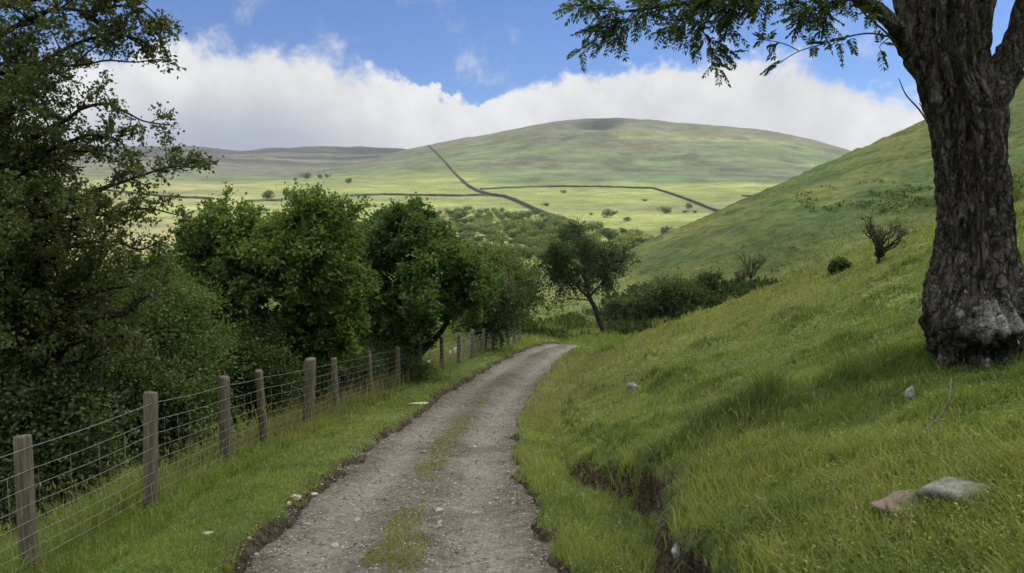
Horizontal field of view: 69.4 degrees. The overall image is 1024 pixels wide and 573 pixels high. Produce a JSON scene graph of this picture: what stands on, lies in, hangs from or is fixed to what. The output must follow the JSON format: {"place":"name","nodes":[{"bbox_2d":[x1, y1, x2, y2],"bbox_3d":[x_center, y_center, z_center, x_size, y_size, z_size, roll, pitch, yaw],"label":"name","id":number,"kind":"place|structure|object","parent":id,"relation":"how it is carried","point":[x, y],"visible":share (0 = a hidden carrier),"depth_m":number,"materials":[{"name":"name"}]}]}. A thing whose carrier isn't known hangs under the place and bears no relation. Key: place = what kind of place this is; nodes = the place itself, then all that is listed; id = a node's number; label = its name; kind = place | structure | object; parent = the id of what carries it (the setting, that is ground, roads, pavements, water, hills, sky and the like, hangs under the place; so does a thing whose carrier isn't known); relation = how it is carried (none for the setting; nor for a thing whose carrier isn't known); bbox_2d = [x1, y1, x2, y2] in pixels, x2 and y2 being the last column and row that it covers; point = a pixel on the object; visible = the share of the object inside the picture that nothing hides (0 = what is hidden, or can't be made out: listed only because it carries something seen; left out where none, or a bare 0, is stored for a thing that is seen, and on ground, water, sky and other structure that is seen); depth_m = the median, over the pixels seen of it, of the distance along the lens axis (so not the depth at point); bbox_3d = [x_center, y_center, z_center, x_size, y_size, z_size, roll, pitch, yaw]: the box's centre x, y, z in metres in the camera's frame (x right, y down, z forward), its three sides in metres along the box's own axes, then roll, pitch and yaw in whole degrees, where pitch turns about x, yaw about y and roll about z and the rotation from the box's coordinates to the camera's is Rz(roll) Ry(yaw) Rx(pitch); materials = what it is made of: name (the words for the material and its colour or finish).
{"place":"outdoors","nodes":[
{"label":"outdoors","id":0,"kind":"place"},
{"bbox_2d":[201,343,585,572],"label":"track","id":1,"kind":"structure","parent":0,"point":[511,548],"depth_m":7.83,"materials":[{"name":"grey gravel"}]},
{"bbox_2d":[303,522,313,525],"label":"track stone","id":2,"kind":"object","parent":1,"relation":"on","point":[308,524],"visible":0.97,"depth_m":6.78,"materials":[{"name":"stone"}]},
{"bbox_2d":[330,543,338,547],"bbox_3d":[-1.490,2.183,6.214,0.069,0.039,0.095,1,6,11],"label":"track stone","id":3,"kind":"object","parent":1,"relation":"on","point":[334,545],"visible":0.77,"depth_m":6.21,"materials":[{"name":"stone"}]},
{"bbox_2d":[434,507,443,510],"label":"track stone","id":4,"kind":"object","parent":1,"relation":"on","point":[438,509],"visible":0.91,"depth_m":7.22,"materials":[{"name":"stone"}]},
{"bbox_2d":[471,511,480,514],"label":"track stone","id":5,"kind":"object","parent":1,"relation":"on","point":[476,513],"visible":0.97,"depth_m":7.30,"materials":[{"name":"stone"}]},
{"bbox_2d":[21,118,850,187],"bbox_3d":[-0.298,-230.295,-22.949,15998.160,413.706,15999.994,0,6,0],"label":"hills","id":6,"kind":"structure","parent":0,"point":[621,151],"depth_m":1398.23,"materials":[{"name":"green plant"}]},
{"bbox_2d":[299,172,310,178],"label":"field tree","id":7,"kind":"object","parent":6,"relation":"on","point":[306,176],"visible":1,"depth_m":1150.93,"materials":[{"name":"green plant"}]},
{"bbox_2d":[428,145,570,220],"bbox_3d":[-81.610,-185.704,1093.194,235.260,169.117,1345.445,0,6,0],"label":"dry stone wall","id":8,"kind":"structure","parent":6,"relation":"on","point":[527,205],"depth_m":716.15,"materials":[{"name":"grey stone"}]},
{"bbox_2d":[0,0,1014,150],"label":"sky","id":9,"kind":"structure","parent":0,"point":[404,74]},
{"bbox_2d":[0,78,1023,572],"bbox_3d":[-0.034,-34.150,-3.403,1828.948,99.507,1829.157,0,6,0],"label":"ground","id":10,"kind":"structure","parent":0,"point":[737,218],"depth_m":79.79,"materials":[{"name":"green plant"}]},
{"bbox_2d":[0,322,169,537],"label":"thorn bush","id":11,"kind":"object","parent":10,"relation":"on","point":[68,402],"visible":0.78,"depth_m":8.62,"materials":[{"name":"green plant"}]},
{"bbox_2d":[0,0,223,534],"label":"hawthorn tree","id":12,"kind":"object","parent":10,"relation":"on","point":[34,260],"visible":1,"depth_m":8.72,"materials":[{"name":"green plant"}]},
{"bbox_2d":[63,299,182,494],"bbox_3d":[-6.764,2.056,11.611,2.796,3.908,4.155,-5,8,-41],"label":"thorn bush","id":13,"kind":"object","parent":10,"relation":"on","point":[77,351],"visible":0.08,"depth_m":10.66,"materials":[{"name":"green plant"}]},
{"bbox_2d":[104,189,214,199],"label":"dry stone wall","id":14,"kind":"structure","parent":10,"relation":"on","point":[193,197],"depth_m":616.96,"materials":[{"name":"grey stone"}]},
{"bbox_2d":[96,325,257,470],"bbox_3d":[-5.404,1.876,11.267,3.399,2.921,2.407,4,7,34],"label":"thorn bush","id":15,"kind":"object","parent":10,"relation":"on","point":[170,378],"visible":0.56,"depth_m":10.69,"materials":[{"name":"green plant"}]},
{"bbox_2d":[92,236,261,465],"bbox_3d":[-6.061,1.387,12.921,2.938,4.659,4.628,-4,7,-34],"label":"thorn bush","id":16,"kind":"object","parent":10,"relation":"on","point":[181,310],"visible":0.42,"depth_m":11.95,"materials":[{"name":"green plant"}]},
{"bbox_2d":[192,298,319,433],"bbox_3d":[-5.741,2.030,15.702,3.345,3.449,3.404,0,6,0],"label":"thorn bush","id":17,"kind":"object","parent":10,"relation":"on","point":[264,350],"visible":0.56,"depth_m":15.23,"materials":[{"name":"green plant"}]},
{"bbox_2d":[0,321,520,571],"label":"wire fence","id":18,"kind":"object","parent":10,"relation":"on","point":[25,484],"visible":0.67,"depth_m":7.55,"materials":[{"name":"grey wood"}]},
{"bbox_2d":[246,198,287,201],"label":"dry stone wall","id":19,"kind":"structure","parent":10,"relation":"on","point":[258,200],"depth_m":606.72,"materials":[{"name":"grey stone"}]},
{"bbox_2d":[261,190,274,198],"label":"field tree","id":20,"kind":"object","parent":10,"relation":"on","point":[267,194],"visible":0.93,"depth_m":616.34,"materials":[{"name":"green plant"}]},
{"bbox_2d":[164,178,391,420],"bbox_3d":[-5.721,0.668,17.509,5.266,6.430,5.407,-2,6,-20],"label":"hedgerow tree","id":21,"kind":"object","parent":10,"relation":"on","point":[312,283],"visible":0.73,"depth_m":16.21,"materials":[{"name":"green plant"}]},
{"bbox_2d":[290,494,301,499],"bbox_3d":[-2.178,2.120,7.443,0.115,0.058,0.086,0,6,0],"label":"stone","id":22,"kind":"object","parent":10,"relation":"on","point":[293,496],"visible":0.88,"depth_m":7.42,"materials":[{"name":"stone"}]},
{"bbox_2d":[268,338,394,414],"bbox_3d":[-5.082,2.550,20.017,4.179,3.270,3.017,3,6,24],"label":"thorn bush","id":23,"kind":"object","parent":10,"relation":"on","point":[355,362],"visible":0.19,"depth_m":19.29,"materials":[{"name":"green plant"}]},
{"bbox_2d":[352,328,435,385],"bbox_3d":[-3.855,2.719,22.440,3.438,3.138,2.794,5,8,41],"label":"thorn bush","id":24,"kind":"object","parent":10,"relation":"on","point":[414,362],"visible":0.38,"depth_m":21.80,"materials":[{"name":"green plant"}]},
{"bbox_2d":[350,193,486,196],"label":"dry stone wall","id":25,"kind":"structure","parent":10,"relation":"on","point":[379,194],"depth_m":716.01,"materials":[{"name":"grey stone"}]},
{"bbox_2d":[409,402,429,404],"bbox_3d":[-2.175,2.737,17.246,0.531,0.073,0.149,-1,6,-13],"label":"stone","id":26,"kind":"object","parent":10,"relation":"on","point":[415,403],"visible":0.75,"depth_m":17.23,"materials":[{"name":"stone"}]},
{"bbox_2d":[332,192,510,373],"bbox_3d":[-3.053,0.173,23.794,6.589,6.375,5.786,3,7,29],"label":"hedgerow tree","id":27,"kind":"object","parent":10,"relation":"on","point":[430,264],"visible":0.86,"depth_m":22.03,"materials":[{"name":"green plant"}]},
{"bbox_2d":[446,225,459,232],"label":"woodland tree","id":28,"kind":"object","parent":10,"relation":"on","point":[454,229],"visible":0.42,"depth_m":353.43,"materials":[{"name":"green plant"}]},
{"bbox_2d":[449,216,460,223],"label":"woodland tree","id":29,"kind":"object","parent":10,"relation":"on","point":[455,219],"visible":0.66,"depth_m":419.68,"materials":[{"name":"green plant"}]},
{"bbox_2d":[455,211,467,217],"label":"woodland tree","id":30,"kind":"object","parent":10,"relation":"on","point":[461,215],"visible":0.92,"depth_m":470.02,"materials":[{"name":"green plant"}]},
{"bbox_2d":[462,206,471,210],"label":"woodland tree","id":31,"kind":"object","parent":10,"relation":"on","point":[467,208],"visible":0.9,"depth_m":547.95,"materials":[{"name":"green plant"}]},
{"bbox_2d":[460,230,477,241],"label":"woodland tree","id":32,"kind":"object","parent":10,"relation":"on","point":[467,234],"visible":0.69,"depth_m":317.93,"materials":[{"name":"green plant"}]},
{"bbox_2d":[460,223,477,230],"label":"woodland tree","id":33,"kind":"object","parent":10,"relation":"on","point":[466,226],"visible":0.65,"depth_m":360.38,"materials":[{"name":"green plant"}]},
{"bbox_2d":[464,217,475,223],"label":"woodland tree","id":34,"kind":"object","parent":10,"relation":"on","point":[470,219],"visible":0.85,"depth_m":422.48,"materials":[{"name":"green plant"}]},
{"bbox_2d":[466,226,480,230],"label":"woodland tree","id":35,"kind":"object","parent":10,"relation":"on","point":[476,228],"visible":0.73,"depth_m":359.55,"materials":[{"name":"green plant"}]},
{"bbox_2d":[469,235,482,241],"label":"woodland tree","id":36,"kind":"object","parent":10,"relation":"on","point":[476,239],"visible":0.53,"depth_m":307.70,"materials":[{"name":"green plant"}]},
{"bbox_2d":[473,219,491,229],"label":"woodland tree","id":37,"kind":"object","parent":10,"relation":"on","point":[476,222],"visible":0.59,"depth_m":367.81,"materials":[{"name":"green plant"}]},
{"bbox_2d":[477,228,493,236],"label":"woodland tree","id":38,"kind":"object","parent":10,"relation":"on","point":[481,230],"visible":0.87,"depth_m":345.22,"materials":[{"name":"green plant"}]},
{"bbox_2d":[482,215,494,221],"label":"woodland tree","id":39,"kind":"object","parent":10,"relation":"on","point":[490,217],"visible":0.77,"depth_m":435.18,"materials":[{"name":"green plant"}]},
{"bbox_2d":[484,210,493,217],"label":"woodland tree","id":40,"kind":"object","parent":10,"relation":"on","point":[487,214],"visible":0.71,"depth_m":466.76,"materials":[{"name":"green plant"}]},
{"bbox_2d":[444,259,540,349],"bbox_3d":[-1.170,0.923,33.109,4.784,4.373,4.714,4,7,33],"label":"hedgerow tree","id":41,"kind":"object","parent":10,"relation":"on","point":[495,311],"visible":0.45,"depth_m":32.49,"materials":[{"name":"green plant"}]},
{"bbox_2d":[485,234,501,242],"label":"woodland tree","id":42,"kind":"object","parent":10,"relation":"on","point":[492,237],"visible":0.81,"depth_m":309.05,"materials":[{"name":"green plant"}]},
{"bbox_2d":[486,223,504,232],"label":"woodland tree","id":43,"kind":"object","parent":10,"relation":"on","point":[498,228],"visible":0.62,"depth_m":347.58,"materials":[{"name":"green plant"}]},
{"bbox_2d":[496,213,507,219],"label":"woodland tree","id":44,"kind":"object","parent":10,"relation":"on","point":[501,217],"visible":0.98,"depth_m":463.78,"materials":[{"name":"green plant"}]},
{"bbox_2d":[455,231,555,330],"bbox_3d":[-0.922,0.211,57.444,8.893,9.084,9.633,0,6,0],"label":"hedgerow tree","id":45,"kind":"object","parent":10,"relation":"on","point":[516,268],"visible":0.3,"depth_m":56.95,"materials":[{"name":"green plant"}]},
{"bbox_2d":[503,210,514,219],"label":"woodland tree","id":46,"kind":"object","parent":10,"relation":"on","point":[507,213],"visible":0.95,"depth_m":466.91,"materials":[{"name":"green plant"}]},
{"bbox_2d":[504,222,518,231],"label":"woodland tree","id":47,"kind":"object","parent":10,"relation":"on","point":[512,225],"visible":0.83,"depth_m":355.99,"materials":[{"name":"green plant"}]},
{"bbox_2d":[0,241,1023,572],"bbox_3d":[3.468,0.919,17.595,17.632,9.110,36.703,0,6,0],"label":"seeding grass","id":48,"kind":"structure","parent":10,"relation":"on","point":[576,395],"depth_m":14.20,"materials":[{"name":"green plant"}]},
{"bbox_2d":[506,230,522,237],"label":"woodland tree","id":49,"kind":"object","parent":10,"relation":"on","point":[513,234],"visible":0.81,"depth_m":334.68,"materials":[{"name":"green plant"}]},
{"bbox_2d":[509,214,522,224],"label":"woodland tree","id":50,"kind":"object","parent":10,"relation":"on","point":[517,217],"visible":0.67,"depth_m":422.38,"materials":[{"name":"green plant"}]},
{"bbox_2d":[511,237,527,244],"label":"woodland tree","id":51,"kind":"object","parent":10,"relation":"on","point":[516,241],"visible":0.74,"depth_m":299.31,"materials":[{"name":"green plant"}]},
{"bbox_2d":[510,245,530,256],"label":"woodland tree","id":52,"kind":"object","parent":10,"relation":"on","point":[521,250],"visible":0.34,"depth_m":234.16,"materials":[{"name":"green plant"}]},
{"bbox_2d":[513,212,527,217],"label":"woodland tree","id":53,"kind":"object","parent":10,"relation":"on","point":[523,214],"visible":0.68,"depth_m":469.93,"materials":[{"name":"green plant"}]},
{"bbox_2d":[515,233,530,238],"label":"woodland tree","id":54,"kind":"object","parent":10,"relation":"on","point":[524,235],"visible":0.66,"depth_m":316.07,"materials":[{"name":"green plant"}]},
{"bbox_2d":[517,224,535,233],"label":"woodland tree","id":55,"kind":"object","parent":10,"relation":"on","point":[523,229],"visible":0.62,"depth_m":344.68,"materials":[{"name":"green plant"}]},
{"bbox_2d":[522,211,532,217],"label":"woodland tree","id":56,"kind":"object","parent":10,"relation":"on","point":[529,214],"visible":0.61,"depth_m":478.96,"materials":[{"name":"green plant"}]},
{"bbox_2d":[526,228,536,237],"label":"woodland tree","id":57,"kind":"object","parent":10,"relation":"on","point":[531,232],"visible":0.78,"depth_m":338.03,"materials":[{"name":"green plant"}]},
{"bbox_2d":[525,241,543,248],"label":"woodland tree","id":58,"kind":"object","parent":10,"relation":"on","point":[533,243],"visible":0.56,"depth_m":276.88,"materials":[{"name":"green plant"}]},
{"bbox_2d":[527,219,544,227],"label":"woodland tree","id":59,"kind":"object","parent":10,"relation":"on","point":[535,223],"visible":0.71,"depth_m":380.93,"materials":[{"name":"green plant"}]},
{"bbox_2d":[529,208,542,214],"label":"woodland tree","id":60,"kind":"object","parent":10,"relation":"on","point":[536,211],"visible":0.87,"depth_m":487.62,"materials":[{"name":"green plant"}]},
{"bbox_2d":[531,246,544,254],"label":"woodland tree","id":61,"kind":"object","parent":10,"relation":"on","point":[538,250],"visible":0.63,"depth_m":238.71,"materials":[{"name":"green plant"}]},
{"bbox_2d":[533,229,544,235],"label":"woodland tree","id":62,"kind":"object","parent":10,"relation":"on","point":[538,231],"visible":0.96,"depth_m":336.59,"materials":[{"name":"green plant"}]},
{"bbox_2d":[535,223,548,232],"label":"woodland tree","id":63,"kind":"object","parent":10,"relation":"on","point":[540,227],"visible":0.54,"depth_m":349.60,"materials":[{"name":"green plant"}]},
{"bbox_2d":[532,233,552,247],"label":"woodland tree","id":64,"kind":"object","parent":10,"relation":"on","point":[537,239],"visible":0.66,"depth_m":291.44,"materials":[{"name":"green plant"}]},
{"bbox_2d":[538,212,546,217],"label":"woodland tree","id":65,"kind":"object","parent":10,"relation":"on","point":[542,214],"visible":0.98,"depth_m":479.96,"materials":[{"name":"green plant"}]},
{"bbox_2d":[543,223,555,234],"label":"woodland tree","id":66,"kind":"object","parent":10,"relation":"on","point":[547,228],"visible":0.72,"depth_m":345.72,"materials":[{"name":"green plant"}]},
{"bbox_2d":[542,234,556,242],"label":"woodland tree","id":67,"kind":"object","parent":10,"relation":"on","point":[553,237],"visible":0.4,"depth_m":294.63,"materials":[{"name":"green plant"}]},
{"bbox_2d":[547,219,562,226],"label":"woodland tree","id":68,"kind":"object","parent":10,"relation":"on","point":[555,222],"visible":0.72,"depth_m":383.86,"materials":[{"name":"green plant"}]},
{"bbox_2d":[548,227,563,234],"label":"woodland tree","id":69,"kind":"object","parent":10,"relation":"on","point":[554,230],"visible":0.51,"depth_m":343.93,"materials":[{"name":"green plant"}]},
{"bbox_2d":[550,214,561,219],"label":"woodland tree","id":70,"kind":"object","parent":10,"relation":"on","point":[557,215],"visible":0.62,"depth_m":444.90,"materials":[{"name":"green plant"}]},
{"bbox_2d":[543,239,569,247],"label":"woodland tree","id":71,"kind":"object","parent":10,"relation":"on","point":[552,242],"visible":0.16,"depth_m":260.03,"materials":[{"name":"green plant"}]},
{"bbox_2d":[532,215,646,333],"bbox_3d":[5.889,-0.751,57.034,8.926,9.457,5.009,2,6,15],"label":"leaning thorn tree","id":72,"kind":"object","parent":10,"relation":"on","point":[559,262],"visible":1,"depth_m":56.87,"materials":[{"name":"green plant"}]},
{"bbox_2d":[585,221,604,231],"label":"woodland tree","id":73,"kind":"object","parent":10,"relation":"on","point":[596,226],"visible":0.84,"depth_m":354.12,"materials":[{"name":"green plant"}]},
{"bbox_2d":[589,230,601,237],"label":"woodland tree","id":74,"kind":"object","parent":10,"relation":"on","point":[596,233],"visible":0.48,"depth_m":318.45,"materials":[{"name":"green plant"}]},
{"bbox_2d":[480,185,718,210],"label":"dry stone wall","id":75,"kind":"structure","parent":10,"relation":"on","point":[692,201],"depth_m":837.01,"materials":[{"name":"grey stone"}]},
{"bbox_2d":[593,240,613,246],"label":"woodland tree","id":76,"kind":"object","parent":10,"relation":"on","point":[603,243],"visible":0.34,"depth_m":267.91,"materials":[{"name":"green plant"}]},
{"bbox_2d":[598,228,618,240],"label":"woodland tree","id":77,"kind":"object","parent":10,"relation":"on","point":[608,233],"visible":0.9,"depth_m":319.98,"materials":[{"name":"green plant"}]},
{"bbox_2d":[602,209,615,216],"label":"field tree","id":78,"kind":"object","parent":10,"relation":"on","point":[607,213],"visible":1,"depth_m":480.06,"materials":[{"name":"green plant"}]},
{"bbox_2d":[616,227,626,234],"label":"woodland tree","id":79,"kind":"object","parent":10,"relation":"on","point":[623,230],"visible":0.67,"depth_m":349.26,"materials":[{"name":"green plant"}]},
{"bbox_2d":[614,232,631,242],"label":"woodland tree","id":80,"kind":"object","parent":10,"relation":"on","point":[623,237],"visible":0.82,"depth_m":310.24,"materials":[{"name":"green plant"}]},
{"bbox_2d":[618,240,632,250],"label":"woodland tree","id":81,"kind":"object","parent":10,"relation":"on","point":[621,243],"visible":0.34,"depth_m":268.92,"materials":[{"name":"green plant"}]},
{"bbox_2d":[602,292,652,318],"bbox_3d":[10.181,1.827,65.085,5.090,2.925,4.477,3,6,25],"label":"gorse bush","id":82,"kind":"object","parent":10,"relation":"on","point":[631,305],"visible":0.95,"depth_m":64.48,"materials":[{"name":"green plant"}]},
{"bbox_2d":[619,243,637,251],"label":"woodland tree","id":83,"kind":"object","parent":10,"relation":"on","point":[633,245],"visible":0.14,"depth_m":234.81,"materials":[{"name":"green plant"}]},
{"bbox_2d":[626,231,637,241],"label":"woodland tree","id":84,"kind":"object","parent":10,"relation":"on","point":[630,234],"visible":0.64,"depth_m":313.52,"materials":[{"name":"green plant"}]},
{"bbox_2d":[626,382,638,392],"bbox_3d":[2.367,1.989,14.513,0.229,0.232,0.178,-2,6,-20],"label":"stone","id":85,"kind":"object","parent":10,"relation":"on","point":[630,385],"visible":0.65,"depth_m":14.47,"materials":[{"name":"stone"}]},
{"bbox_2d":[627,238,645,246],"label":"woodland tree","id":86,"kind":"object","parent":10,"relation":"on","point":[640,240],"visible":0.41,"depth_m":284.82,"materials":[{"name":"green plant"}]},
{"bbox_2d":[629,227,646,237],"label":"woodland tree","id":87,"kind":"object","parent":10,"relation":"on","point":[638,231],"visible":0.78,"depth_m":333.96,"materials":[{"name":"green plant"}]},
{"bbox_2d":[659,227,667,233],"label":"field bush","id":88,"kind":"object","parent":10,"relation":"on","point":[662,230],"visible":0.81,"depth_m":356.27,"materials":[{"name":"green plant"}]},
{"bbox_2d":[657,206,671,212],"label":"field bush","id":89,"kind":"object","parent":10,"relation":"on","point":[665,210],"visible":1,"depth_m":525.11,"materials":[{"name":"green plant"}]},
{"bbox_2d":[626,267,716,313],"bbox_3d":[13.463,0.489,63.448,7.023,4.568,6.098,0,6,0],"label":"gorse bush","id":90,"kind":"object","parent":10,"relation":"on","point":[677,293],"visible":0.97,"depth_m":62.29,"materials":[{"name":"green plant"}]},
{"bbox_2d":[671,543,679,558],"bbox_3d":[0.948,1.522,4.262,0.058,0.095,0.060,0,6,0],"label":"stone","id":91,"kind":"object","parent":10,"relation":"on","point":[674,549],"visible":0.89,"depth_m":4.24,"materials":[{"name":"stone"}]},
{"bbox_2d":[688,265,727,294],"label":"gorse bush","id":92,"kind":"object","parent":10,"relation":"on","point":[711,279],"visible":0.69,"depth_m":63.96,"materials":[{"name":"green plant"}]},
{"bbox_2d":[734,267,749,281],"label":"bush","id":93,"kind":"object","parent":10,"relation":"on","point":[742,276],"visible":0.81,"depth_m":64.64,"materials":[{"name":"green plant"}]},
{"bbox_2d":[474,109,1023,344],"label":"bracken","id":94,"kind":"object","parent":10,"relation":"on","point":[619,320],"visible":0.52,"depth_m":62.71,"materials":[{"name":"green plant"}]},
{"bbox_2d":[735,250,769,279],"bbox_3d":[20.878,-1.769,64.319,3.077,3.211,2.916,5,8,42],"label":"bare thorn tree","id":95,"kind":"object","parent":10,"relation":"on","point":[750,273],"visible":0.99,"depth_m":64.34,"materials":[{"name":"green plant"}]},
{"bbox_2d":[552,0,1023,371],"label":"rowan tree","id":96,"kind":"object","parent":10,"relation":"on","point":[967,82],"visible":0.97,"depth_m":5.51,"materials":[{"name":"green plant"}]},
{"bbox_2d":[827,256,852,275],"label":"gorse bush","id":97,"kind":"object","parent":10,"relation":"on","point":[839,263],"visible":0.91,"depth_m":27.64,"materials":[{"name":"green plant"}]},
{"bbox_2d":[860,210,915,263],"bbox_3d":[12.379,-1.609,24.461,1.710,1.890,1.542,0,6,0],"label":"bare thorn tree","id":98,"kind":"object","parent":10,"relation":"on","point":[880,249],"visible":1,"depth_m":24.25,"materials":[{"name":"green plant"}]},
{"bbox_2d":[869,489,922,515],"bbox_3d":[1.806,0.959,3.253,0.476,0.104,0.250,0,6,0],"label":"boulder","id":99,"kind":"object","parent":10,"relation":"on","point":[898,495],"visible":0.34,"depth_m":3.25,"materials":[{"name":"stone"}]},
{"bbox_2d":[905,386,914,402],"bbox_3d":[2.740,0.754,5.093,0.068,0.157,0.058,0,6,0],"label":"stone","id":100,"kind":"object","parent":10,"relation":"on","point":[909,392],"visible":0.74,"depth_m":5.07,"materials":[{"name":"stone"}]},
{"bbox_2d":[915,378,951,440],"bbox_3d":[2.377,0.700,4.118,0.476,0.308,0.086,-4,7,-37],"label":"stick","id":101,"kind":"object","parent":10,"relation":"on","point":[935,420],"visible":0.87,"depth_m":4.09,"materials":[{"name":"brown wood"}]},
{"bbox_2d":[915,476,995,505],"bbox_3d":[1.926,0.912,3.174,0.279,0.172,0.274,-4,7,-32],"label":"boulder","id":102,"kind":"object","parent":10,"relation":"on","point":[928,490],"visible":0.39,"depth_m":3.13,"materials":[{"name":"stone"}]}
]}

